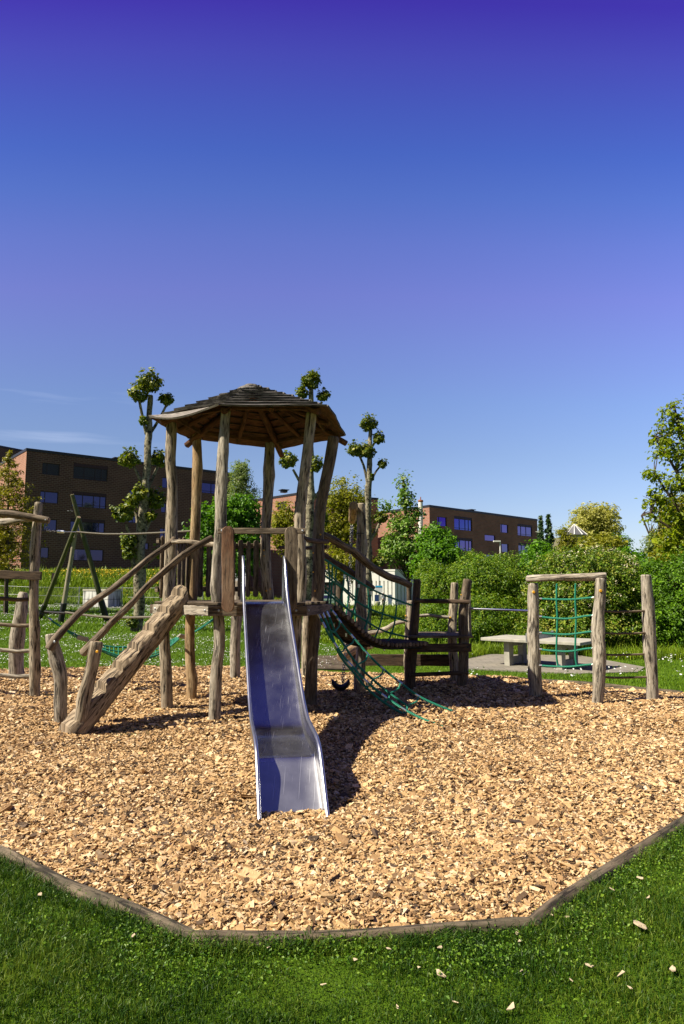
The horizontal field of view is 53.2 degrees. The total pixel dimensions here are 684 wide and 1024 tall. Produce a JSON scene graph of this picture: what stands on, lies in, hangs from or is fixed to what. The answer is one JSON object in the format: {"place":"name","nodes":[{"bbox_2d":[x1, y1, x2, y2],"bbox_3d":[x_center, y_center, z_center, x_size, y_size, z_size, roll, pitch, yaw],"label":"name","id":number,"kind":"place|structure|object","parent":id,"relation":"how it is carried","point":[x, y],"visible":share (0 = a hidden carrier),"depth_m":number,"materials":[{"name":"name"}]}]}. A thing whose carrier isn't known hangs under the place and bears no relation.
{"place":"outdoors","nodes":[
{"label":"outdoors","id":0,"kind":"place"},
{"bbox_2d":[41,605,149,608],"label":"path","id":1,"kind":"structure","parent":0,"point":[99,607],"depth_m":45.88,"materials":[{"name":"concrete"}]},
{"bbox_2d":[250,489,377,598],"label":"brick apartment building","id":2,"kind":"structure","parent":0,"point":[276,562],"depth_m":102.01,"materials":[{"name":"brick"}]},
{"bbox_2d":[0,598,683,1023],"bbox_3d":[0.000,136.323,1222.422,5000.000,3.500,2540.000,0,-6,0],"label":"lawn","id":3,"kind":"structure","parent":0,"point":[316,992],"depth_m":3.08,"materials":[{"name":"green plant"}]},
{"bbox_2d":[0,501,17,583],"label":"larch tree","id":4,"kind":"object","parent":3,"relation":"on","point":[2,580],"visible":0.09,"depth_m":40.25,"materials":[{"name":"green plant"}]},
{"bbox_2d":[0,445,21,462],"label":"brick apartment building","id":5,"kind":"structure","parent":3,"relation":"on","point":[4,450],"depth_m":114.64,"materials":[{"name":"brick"}]},
{"bbox_2d":[0,450,49,614],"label":"larch tree","id":6,"kind":"object","parent":3,"relation":"on","point":[12,500],"visible":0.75,"depth_m":38.08,"materials":[{"name":"green plant"}]},
{"bbox_2d":[39,494,109,622],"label":"leaning poles","id":7,"kind":"object","parent":3,"relation":"on","point":[72,538],"visible":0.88,"depth_m":31.02,"materials":[{"name":"black wood"}]},
{"bbox_2d":[0,845,193,940],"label":"timber edging","id":8,"kind":"object","parent":3,"relation":"on","point":[75,886],"visible":0.48,"depth_m":3.82,"materials":[{"name":"wood"}]},
{"bbox_2d":[1,586,202,606],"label":"wire fence","id":9,"kind":"object","parent":3,"relation":"on","point":[79,596],"visible":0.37,"depth_m":51.66,"materials":[{"name":"grey metal"}]},
{"bbox_2d":[83,589,121,606],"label":"concrete box","id":10,"kind":"object","parent":3,"relation":"on","point":[113,599],"visible":0.42,"depth_m":47.16,"materials":[{"name":"grey concrete"}]},
{"bbox_2d":[0,448,231,569],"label":"brick apartment building","id":11,"kind":"structure","parent":3,"relation":"on","point":[96,486],"depth_m":83.53,"materials":[{"name":"brick"}]},
{"bbox_2d":[40,547,48,557],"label":"window","id":12,"kind":"structure","parent":11,"relation":"in","point":[45,550],"depth_m":79.71,"materials":[{"name":"blue glass"}]},
{"bbox_2d":[40,491,57,503],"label":"window","id":13,"kind":"structure","parent":11,"relation":"in","point":[47,497],"depth_m":80.55,"materials":[{"name":"blue glass"}]},
{"bbox_2d":[44,519,56,530],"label":"window","id":14,"kind":"structure","parent":11,"relation":"in","point":[53,523],"depth_m":80.49,"materials":[{"name":"blue glass"}]},
{"bbox_2d":[42,463,59,475],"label":"window","id":15,"kind":"structure","parent":11,"relation":"in","point":[47,468],"depth_m":80.92,"materials":[{"name":"black glass"}]},
{"bbox_2d":[70,518,104,532],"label":"window","id":16,"kind":"structure","parent":11,"relation":"in","point":[90,525],"depth_m":83.41,"materials":[{"name":"blue glass"}]},
{"bbox_2d":[74,549,102,560],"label":"window","id":17,"kind":"structure","parent":11,"relation":"in","point":[79,554],"depth_m":82.68,"materials":[{"name":"blue glass"}]},
{"bbox_2d":[72,491,105,508],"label":"window","id":18,"kind":"structure","parent":11,"relation":"in","point":[83,499],"depth_m":83.55,"materials":[{"name":"blue glass"}]},
{"bbox_2d":[73,463,107,481],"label":"window","id":19,"kind":"structure","parent":11,"relation":"in","point":[81,471],"depth_m":83.83,"materials":[{"name":"black glass"}]},
{"bbox_2d":[160,528,164,537],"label":"window","id":20,"kind":"structure","parent":11,"relation":"in","point":[161,529],"depth_m":89.16,"materials":[{"name":"blue glass"}]},
{"bbox_2d":[161,503,166,512],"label":"window","id":21,"kind":"structure","parent":11,"relation":"in","point":[163,509],"depth_m":89.61,"materials":[{"name":"blue glass"}]},
{"bbox_2d":[162,477,166,487],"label":"window","id":22,"kind":"structure","parent":11,"relation":"in","point":[164,480],"depth_m":89.95,"materials":[{"name":"blue glass"}]},
{"bbox_2d":[202,480,214,493],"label":"window","id":23,"kind":"structure","parent":11,"relation":"in","point":[208,486],"depth_m":93.99,"materials":[{"name":"blue glass"}]},
{"bbox_2d":[109,367,174,631],"bbox_3d":[-7.796,-0.541,26.660,2.199,10.707,1.662,0,-6,0],"label":"plane tree","id":24,"kind":"object","parent":3,"relation":"on","point":[144,493],"visible":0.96,"depth_m":26.66,"materials":[{"name":"green plant"}]},
{"bbox_2d":[13,569,278,599],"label":"buttercups","id":25,"kind":"object","parent":3,"relation":"on","point":[110,573],"visible":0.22,"depth_m":63.63,"materials":[{"name":"yellow plant"}]},
{"bbox_2d":[0,604,341,667],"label":"daisies","id":26,"kind":"object","parent":3,"relation":"on","point":[128,639],"visible":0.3,"depth_m":22.66,"materials":[{"name":"white plant"}]},
{"bbox_2d":[182,491,271,581],"bbox_3d":[-6.795,2.463,40.031,4.543,7.375,4.643,-5,-8,41],"label":"maple tree","id":27,"kind":"object","parent":3,"relation":"on","point":[242,513],"visible":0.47,"depth_m":39.43,"materials":[{"name":"green plant"}]},
{"bbox_2d":[227,459,262,510],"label":"birch tree","id":28,"kind":"object","parent":3,"relation":"on","point":[239,481],"visible":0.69,"depth_m":70.36,"materials":[{"name":"green plant"}]},
{"bbox_2d":[270,499,294,557],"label":"young tree","id":29,"kind":"object","parent":3,"relation":"on","point":[284,518],"visible":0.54,"depth_m":47.92,"materials":[{"name":"yellow plant"}]},
{"bbox_2d":[278,368,330,628],"bbox_3d":[-1.580,-0.432,28.734,2.280,11.613,1.050,0,-6,0],"label":"plane tree","id":30,"kind":"object","parent":3,"relation":"on","point":[310,381],"visible":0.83,"depth_m":28.69,"materials":[{"name":"green plant"}]},
{"bbox_2d":[271,470,381,610],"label":"young tree","id":31,"kind":"object","parent":3,"relation":"on","point":[340,529],"visible":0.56,"depth_m":45.55,"materials":[{"name":"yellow plant"}]},
{"bbox_2d":[324,594,333,603],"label":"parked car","id":32,"kind":"object","parent":3,"relation":"on","point":[325,597],"visible":0.06,"depth_m":75.54,"materials":[{"name":"white paint"}]},
{"bbox_2d":[318,655,350,669],"bbox_3d":[-0.245,4.164,18.969,1.008,0.092,3.670,0,-6,0],"label":"slatted mat","id":33,"kind":"object","parent":3,"relation":"on","point":[329,665],"visible":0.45,"depth_m":18.35,"materials":[{"name":"brown wood"}]},
{"bbox_2d":[0,665,683,929],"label":"wood chips","id":34,"kind":"object","parent":3,"relation":"on","point":[195,858],"visible":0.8,"depth_m":5.44,"materials":[{"name":"beige wood"}]},
{"bbox_2d":[0,502,64,696],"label":"climbing ladders","id":35,"kind":"object","parent":34,"relation":"on","point":[16,650],"visible":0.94,"depth_m":11.07,"materials":[{"name":"brown wood"}]},
{"bbox_2d":[65,611,150,618],"bbox_3d":[-3.466,1.625,10.720,2.098,0.112,0.386,-3,-7,27],"label":"balance rope","id":36,"kind":"object","parent":35,"relation":"attached to","point":[123,617],"visible":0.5,"depth_m":10.88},
{"bbox_2d":[40,612,212,658],"bbox_3d":[-3.338,2.082,11.733,3.443,0.878,0.753,4,-7,-31],"label":"net hammock","id":37,"kind":"object","parent":35,"relation":"hanging from","point":[173,641],"visible":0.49,"depth_m":11.60,"materials":[{"name":"fabric"}]},
{"bbox_2d":[76,530,189,534],"bbox_3d":[-3.380,0.331,11.065,2.008,0.071,0.096,-1,-6,11],"label":"balance rope","id":38,"kind":"object","parent":35,"relation":"attached to","point":[126,533],"visible":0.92,"depth_m":11.12,"materials":[{"name":"fabric"}]},
{"bbox_2d":[45,535,213,734],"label":"log stairs","id":39,"kind":"structure","parent":34,"relation":"on","point":[94,701],"depth_m":8.62,"materials":[{"name":"brown wood"}]},
{"bbox_2d":[230,581,241,678],"bbox_3d":[-2.003,2.329,12.974,0.245,2.037,0.201,0,-6,0],"label":"timber post","id":40,"kind":"object","parent":34,"relation":"on","point":[236,624],"visible":0.56,"depth_m":12.87,"materials":[{"name":"brown wood"}]},
{"bbox_2d":[149,383,347,719],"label":"play tower","id":41,"kind":"structure","parent":34,"relation":"on","point":[267,418],"depth_m":9.94,"materials":[{"name":"brown wood"}]},
{"bbox_2d":[240,555,329,819],"bbox_3d":[-0.702,1.481,7.047,0.569,2.220,3.730,1,-6,-10],"label":"slide","id":42,"kind":"object","parent":41,"relation":"attached to","point":[289,766],"visible":0.98,"depth_m":6.74,"materials":[{"name":"metal"}]},
{"bbox_2d":[321,532,428,650],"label":"plank bridge","id":43,"kind":"structure","parent":41,"relation":"attached to","point":[359,633],"depth_m":10.99,"materials":[{"name":"brown wood"}]},
{"bbox_2d":[317,608,467,731],"bbox_3d":[0.842,2.083,9.393,2.325,1.529,1.192,-4,-7,31],"label":"climbing net","id":44,"kind":"object","parent":41,"relation":"attached to","point":[351,667],"visible":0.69,"depth_m":9.49,"materials":[{"name":"green fabric"}]},
{"bbox_2d":[301,616,308,675],"bbox_3d":[-0.719,2.726,13.781,0.198,1.431,0.159,0,-6,0],"label":"timber post","id":45,"kind":"object","parent":34,"relation":"on","point":[304,653],"visible":0.47,"depth_m":13.73,"materials":[{"name":"brown wood"}]},
{"bbox_2d":[331,501,367,690],"bbox_3d":[0.135,1.567,12.033,0.618,3.368,1.744,0,-6,0],"label":"timber post","id":46,"kind":"object","parent":34,"relation":"on","point":[357,511],"visible":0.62,"depth_m":11.61,"materials":[{"name":"brown wood"}]},
{"bbox_2d":[337,645,373,674],"bbox_3d":[0.339,3.121,14.616,0.261,0.621,1.970,-2,-7,21],"label":"balance log","id":47,"kind":"object","parent":34,"relation":"on","point":[352,649],"visible":0.31,"depth_m":14.08,"materials":[{"name":"brown wood"}]},
{"bbox_2d":[344,608,404,660],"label":"climbing branches","id":48,"kind":"object","parent":34,"relation":"on","point":[386,628],"visible":0.27,"depth_m":15.82,"materials":[{"name":"brown wood"}]},
{"bbox_2d":[366,579,472,688],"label":"platform","id":49,"kind":"structure","parent":34,"relation":"on","point":[409,660],"depth_m":11.71,"materials":[{"name":"brown wood"}]},
{"bbox_2d":[469,572,658,703],"bbox_3d":[3.369,2.041,10.778,2.910,2.147,0.714,-3,-7,24],"label":"climbing gym","id":50,"kind":"object","parent":34,"relation":"on","point":[598,648],"visible":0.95,"depth_m":10.42,"materials":[{"name":"brown wood"}]},
{"bbox_2d":[0,824,683,1023],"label":"clover","id":51,"kind":"object","parent":3,"relation":"on","point":[348,960],"visible":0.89,"depth_m":3.29,"materials":[{"name":"green plant"}]},
{"bbox_2d":[0,564,683,659],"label":"meadow grass","id":52,"kind":"structure","parent":3,"relation":"on","point":[85,581],"depth_m":54.02,"materials":[{"name":"green plant"}]},
{"bbox_2d":[191,917,533,946],"bbox_3d":[0.118,2.143,3.445,1.736,0.117,0.134,0,-6,-4],"label":"timber edging","id":53,"kind":"object","parent":3,"relation":"on","point":[481,923],"visible":0.48,"depth_m":3.42,"materials":[{"name":"wood"}]},
{"bbox_2d":[344,411,391,629],"bbox_3d":[1.278,0.516,33.199,2.352,10.933,1.196,0,-6,0],"label":"plane tree","id":54,"kind":"object","parent":3,"relation":"on","point":[367,450],"visible":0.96,"depth_m":33.27,"materials":[{"name":"green plant"}]},
{"bbox_2d":[375,576,382,600],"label":"notice sign","id":55,"kind":"object","parent":3,"relation":"on","point":[379,588],"visible":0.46,"depth_m":79.47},
{"bbox_2d":[371,468,427,599],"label":"poplar tree","id":56,"kind":"object","parent":3,"relation":"on","point":[397,547],"visible":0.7,"depth_m":41.88,"materials":[{"name":"green plant"}]},
{"bbox_2d":[405,520,468,593],"bbox_3d":[5.010,3.378,36.795,3.476,6.075,4.735,0,-6,0],"label":"green tree","id":57,"kind":"object","parent":3,"relation":"on","point":[435,542],"visible":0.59,"depth_m":35.81,"materials":[{"name":"green plant"}]},
{"bbox_2d":[436,969,445,976],"bbox_3d":[0.444,2.063,3.054,0.041,0.014,0.045,0,-6,0],"label":"wood chip","id":58,"kind":"object","parent":3,"relation":"on","point":[441,974],"visible":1,"depth_m":3.04,"materials":[{"name":"beige wood"}]},
{"bbox_2d":[410,555,479,643],"bbox_3d":[3.591,3.368,25.640,3.224,3.582,3.183,-5,-8,37],"label":"hedge shrub","id":59,"kind":"object","parent":3,"relation":"on","point":[431,577],"visible":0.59,"depth_m":25.30,"materials":[{"name":"green plant"}]},
{"bbox_2d":[378,505,537,599],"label":"brick apartment building","id":60,"kind":"structure","parent":3,"relation":"on","point":[477,531],"depth_m":110.51,"materials":[{"name":"brick"}]},
{"bbox_2d":[418,497,422,533],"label":"metal flue","id":61,"kind":"object","parent":60,"relation":"on","point":[420,503],"visible":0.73,"depth_m":96.35,"materials":[{"name":"silver metal"}]},
{"bbox_2d":[437,516,445,526],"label":"window","id":62,"kind":"structure","parent":60,"relation":"in","point":[442,520],"depth_m":103.85,"materials":[{"name":"blue glass"}]},
{"bbox_2d":[454,516,471,530],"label":"window","id":63,"kind":"structure","parent":60,"relation":"in","point":[460,523],"depth_m":107.40,"materials":[{"name":"blue glass"}]},
{"bbox_2d":[455,537,471,550],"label":"window","id":64,"kind":"structure","parent":60,"relation":"in","point":[466,543],"depth_m":107.36,"materials":[{"name":"blue glass"}]},
{"bbox_2d":[485,535,494,540],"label":"window","id":65,"kind":"structure","parent":60,"relation":"in","point":[487,537],"depth_m":112.27,"materials":[{"name":"blue glass"}]},
{"bbox_2d":[501,524,507,532],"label":"window","id":66,"kind":"structure","parent":60,"relation":"in","point":[504,528],"depth_m":115.48,"materials":[{"name":"blue glass"}]},
{"bbox_2d":[502,544,507,552],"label":"window","id":67,"kind":"structure","parent":60,"relation":"in","point":[504,546],"depth_m":115.19,"materials":[{"name":"blue glass"}]},
{"bbox_2d":[518,543,529,553],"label":"window","id":68,"kind":"structure","parent":60,"relation":"in","point":[520,545],"depth_m":118.70,"materials":[{"name":"blue glass"}]},
{"bbox_2d":[518,524,531,536],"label":"window","id":69,"kind":"structure","parent":60,"relation":"in","point":[523,530],"depth_m":119.89,"materials":[{"name":"blue glass"}]},
{"bbox_2d":[440,548,532,644],"bbox_3d":[5.410,3.133,24.628,3.258,3.826,4.946,-3,-7,22],"label":"hedge shrub","id":70,"kind":"object","parent":3,"relation":"on","point":[499,578],"visible":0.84,"depth_m":24.06,"materials":[{"name":"green plant"}]},
{"bbox_2d":[493,540,500,554],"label":"street lamp","id":71,"kind":"object","parent":3,"relation":"on","point":[499,541],"visible":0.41,"depth_m":59.94,"materials":[{"name":"grey metal"}]},
{"bbox_2d":[506,1002,514,1009],"bbox_3d":[0.698,2.034,2.806,0.048,0.016,0.023,6,-8,-42],"label":"wood chip","id":72,"kind":"object","parent":3,"relation":"on","point":[511,1007],"visible":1,"depth_m":2.80,"materials":[{"name":"beige wood"}]},
{"bbox_2d":[535,515,545,545],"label":"fir tree","id":73,"kind":"object","parent":3,"relation":"on","point":[540,533],"visible":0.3,"depth_m":95.11,"materials":[{"name":"green plant"}]},
{"bbox_2d":[514,536,568,630],"bbox_3d":[9.079,3.432,31.208,2.702,4.722,3.015,1,-6,-10],"label":"hedge shrub","id":74,"kind":"object","parent":3,"relation":"on","point":[539,548],"visible":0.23,"depth_m":31.23,"materials":[{"name":"green plant"}]},
{"bbox_2d":[543,514,555,549],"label":"fir tree","id":75,"kind":"object","parent":3,"relation":"on","point":[551,539],"visible":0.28,"depth_m":95.05,"materials":[{"name":"green plant"}]},
{"bbox_2d":[553,524,584,553],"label":"young tree","id":76,"kind":"object","parent":3,"relation":"on","point":[565,537],"visible":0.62,"depth_m":89.71,"materials":[{"name":"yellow plant"}]},
{"bbox_2d":[551,524,589,597],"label":"villa","id":77,"kind":"object","parent":3,"relation":"on","point":[576,531],"visible":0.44,"depth_m":128.21,"materials":[{"name":"grey stone"}]},
{"bbox_2d":[471,649,681,675],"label":"daisies","id":78,"kind":"object","parent":3,"relation":"on","point":[608,666],"visible":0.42,"depth_m":16.10,"materials":[{"name":"white plant"}]},
{"bbox_2d":[513,540,654,651],"bbox_3d":[8.081,2.868,22.740,4.301,3.939,5.187,-3,-7,25],"label":"hedge shrub","id":79,"kind":"object","parent":3,"relation":"on","point":[621,585],"visible":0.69,"depth_m":21.96,"materials":[{"name":"green plant"}]},
{"bbox_2d":[565,501,626,539],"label":"tree","id":80,"kind":"object","parent":3,"relation":"on","point":[589,520],"visible":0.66,"depth_m":148.76,"materials":[{"name":"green plant"}]},
{"bbox_2d":[573,529,628,561],"bbox_3d":[15.147,3.928,39.882,3.229,5.813,3.045,-2,-7,19],"label":"hedge shrub","id":81,"kind":"object","parent":3,"relation":"on","point":[613,542],"visible":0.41,"depth_m":39.46,"materials":[{"name":"yellow plant"}]},
{"bbox_2d":[529,815,683,926],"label":"timber edging","id":82,"kind":"object","parent":3,"relation":"on","point":[607,868],"visible":0.54,"depth_m":4.12,"materials":[{"name":"wood"}]},
{"bbox_2d":[542,679,682,692],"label":"timber edging","id":83,"kind":"object","parent":3,"relation":"on","point":[616,686],"visible":0.12,"depth_m":11.85,"materials":[{"name":"brown wood"}]},
{"bbox_2d":[613,533,652,621],"bbox_3d":[14.521,3.340,35.038,2.014,5.826,16.711,-2,-7,20],"label":"hedge shrub","id":84,"kind":"object","parent":3,"relation":"on","point":[633,553],"visible":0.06,"depth_m":29.62,"materials":[{"name":"green plant"}]},
{"bbox_2d":[633,920,646,929],"bbox_3d":[1.526,2.110,3.494,0.064,0.023,0.060,-3,-7,23],"label":"wood chip","id":85,"kind":"object","parent":3,"relation":"on","point":[638,923],"visible":1,"depth_m":3.49,"materials":[{"name":"beige wood"}]},
{"bbox_2d":[640,530,659,557],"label":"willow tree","id":86,"kind":"object","parent":3,"relation":"on","point":[649,548],"visible":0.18,"depth_m":43.89,"materials":[{"name":"green plant"}]},
{"bbox_2d":[619,545,683,648],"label":"hedge shrub","id":87,"kind":"object","parent":3,"relation":"on","point":[668,586],"visible":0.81,"depth_m":21.87,"materials":[{"name":"green plant"}]},
{"bbox_2d":[634,394,683,560],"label":"tall tree","id":88,"kind":"object","parent":3,"relation":"on","point":[674,541],"visible":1,"depth_m":30.24,"materials":[{"name":"green plant"}]},
{"bbox_2d":[641,488,677,538],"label":"bare tree","id":89,"kind":"object","parent":3,"relation":"on","point":[644,513],"visible":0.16,"depth_m":48.14,"materials":[{"name":"green plant"}]},
{"bbox_2d":[644,492,683,568],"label":"yellow green tree","id":90,"kind":"object","parent":3,"relation":"on","point":[654,553],"visible":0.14,"depth_m":39.83,"materials":[{"name":"green plant"}]},
{"bbox_2d":[0,604,683,691],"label":"grass","id":91,"kind":"structure","parent":0,"point":[669,677],"depth_m":20.39,"materials":[{"name":"green plant"}]},
{"bbox_2d":[0,0,683,586],"label":"sky","id":92,"kind":"structure","parent":0,"point":[467,216],"materials":[{"name":"blue"}]},
{"bbox_2d":[324,569,420,605],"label":"white building","id":93,"kind":"structure","parent":0,"point":[396,590],"depth_m":84.67,"materials":[{"name":"white paint"}]},
{"bbox_2d":[469,654,643,674],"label":"paving","id":94,"kind":"structure","parent":0,"point":[493,662],"depth_m":18.24,"materials":[{"name":"beige concrete"}]},
{"bbox_2d":[481,630,590,669],"bbox_3d":[5.297,3.653,18.205,2.740,0.900,1.640,-5,-8,40],"label":"table tennis","id":95,"kind":"object","parent":94,"relation":"on","point":[520,641],"visible":0.81,"depth_m":18.17,"materials":[{"name":"concrete"}]}
]}

